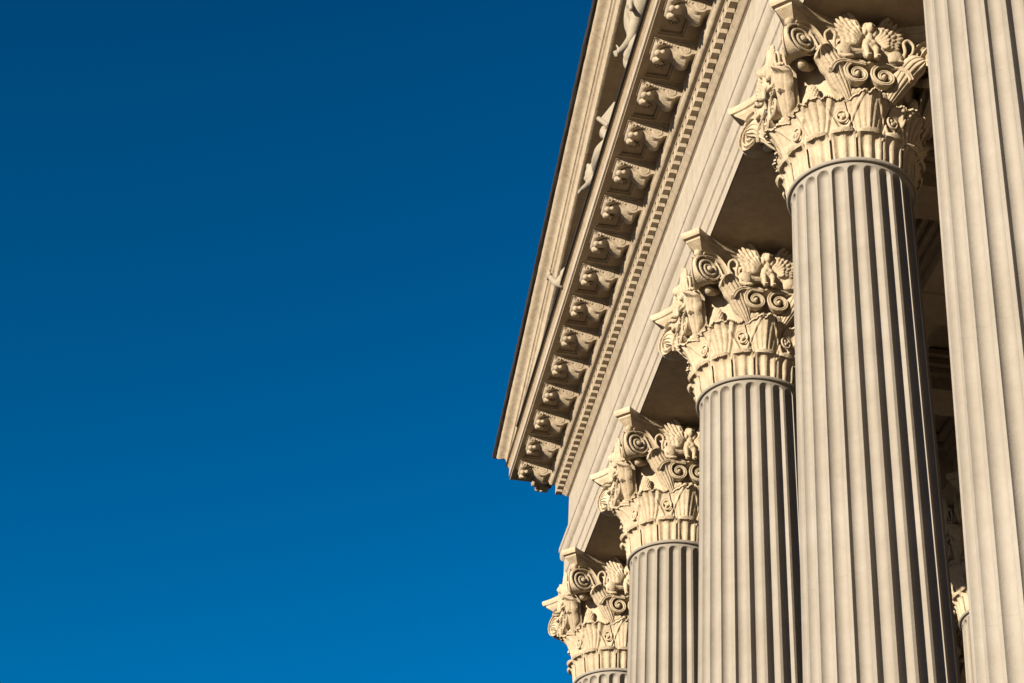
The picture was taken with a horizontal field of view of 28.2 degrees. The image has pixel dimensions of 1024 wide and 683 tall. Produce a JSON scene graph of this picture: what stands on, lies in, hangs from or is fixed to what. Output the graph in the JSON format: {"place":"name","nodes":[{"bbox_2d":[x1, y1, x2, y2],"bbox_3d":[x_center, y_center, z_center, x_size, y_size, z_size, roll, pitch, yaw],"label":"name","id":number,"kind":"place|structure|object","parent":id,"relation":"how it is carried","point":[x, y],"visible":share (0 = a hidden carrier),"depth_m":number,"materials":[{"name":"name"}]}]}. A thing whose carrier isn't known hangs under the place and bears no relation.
{"place":"outdoors","nodes":[
{"label":"outdoors","id":0,"kind":"place"},
{"bbox_2d":[0,0,591,682],"label":"sky","id":1,"kind":"structure","parent":0,"point":[266,266],"materials":[{"name":"blue"}]},
{"bbox_2d":[505,0,924,573],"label":"entablature","id":2,"kind":"structure","parent":0,"point":[674,162],"depth_m":22.72,"materials":[{"name":"stone"}]},
{"bbox_2d":[546,267,564,288],"bbox_3d":[0.778,-0.836,25.648,0.546,0.760,1.917,7,-34,-6],"label":"pediment statue","id":3,"kind":"object","parent":2,"relation":"on","point":[554,281],"visible":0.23,"depth_m":25.44,"materials":[{"name":"stone"}]},
{"bbox_2d":[492,0,626,461],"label":"pediment","id":4,"kind":"structure","parent":2,"relation":"on","point":[599,74],"depth_m":25.69,"materials":[{"name":"stone"}]},
{"bbox_2d":[578,129,606,193],"bbox_3d":[1.296,-2.214,23.774,0.659,0.870,2.763,7,-34,-6],"label":"pediment statue","id":5,"kind":"object","parent":2,"relation":"on","point":[589,171],"visible":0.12,"depth_m":24.27,"materials":[{"name":"stone"}]},
{"bbox_2d":[596,102,614,138],"bbox_3d":[1.153,-2.590,23.722,0.220,0.742,0.800,7,-34,-6],"label":"carved shield","id":6,"kind":"object","parent":5,"relation":"attached to","point":[604,119],"visible":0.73,"depth_m":23.74,"materials":[{"name":"stone"}]},
{"bbox_2d":[613,0,645,67],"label":"pediment statue","id":7,"kind":"object","parent":2,"relation":"on","point":[633,11],"visible":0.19,"depth_m":22.66,"materials":[{"name":"stone"}]},
{"bbox_2d":[914,134,957,617],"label":"coffered ceiling","id":8,"kind":"structure","parent":2,"relation":"attached to","point":[927,220],"depth_m":21.33,"materials":[{"name":"stone"}]},
{"label":"ground","id":9,"kind":"structure","parent":0,"visible":0},
{"bbox_3d":[5.213,7.478,9.970,11.634,2.629,30.118,7,-34,-6],"label":"stepped platform","id":10,"kind":"object","parent":9,"relation":"on","visible":0},
{"bbox_2d":[542,547,629,682],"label":"corinthian column","id":11,"kind":"structure","parent":10,"relation":"on","point":[588,606],"depth_m":25.70,"materials":[{"name":"stone"}]},
{"bbox_2d":[590,406,699,682],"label":"corinthian column","id":12,"kind":"structure","parent":10,"relation":"on","point":[647,480],"depth_m":22.67,"materials":[{"name":"stone"}]},
{"bbox_2d":[650,227,802,682],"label":"corinthian column","id":13,"kind":"structure","parent":10,"relation":"on","point":[725,321],"depth_m":19.45,"materials":[{"name":"stone"}]},
{"bbox_2d":[728,0,960,682],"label":"corinthian column","id":14,"kind":"structure","parent":10,"relation":"on","point":[833,116],"depth_m":16.11,"materials":[{"name":"stone"}]},
{"bbox_2d":[942,471,973,682],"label":"corinthian column","id":15,"kind":"structure","parent":10,"relation":"on","point":[954,535],"depth_m":23.31,"materials":[{"name":"stone"}]},
{"bbox_2d":[954,618,965,682],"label":"corinthian column","id":16,"kind":"structure","parent":10,"relation":"on","point":[960,645],"depth_m":26.19,"materials":[{"name":"stone"}]},
{"bbox_2d":[923,0,1023,682],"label":"corinthian column","id":17,"kind":"structure","parent":10,"relation":"on","point":[975,52],"depth_m":12.42,"materials":[{"name":"stone"}]}
]}

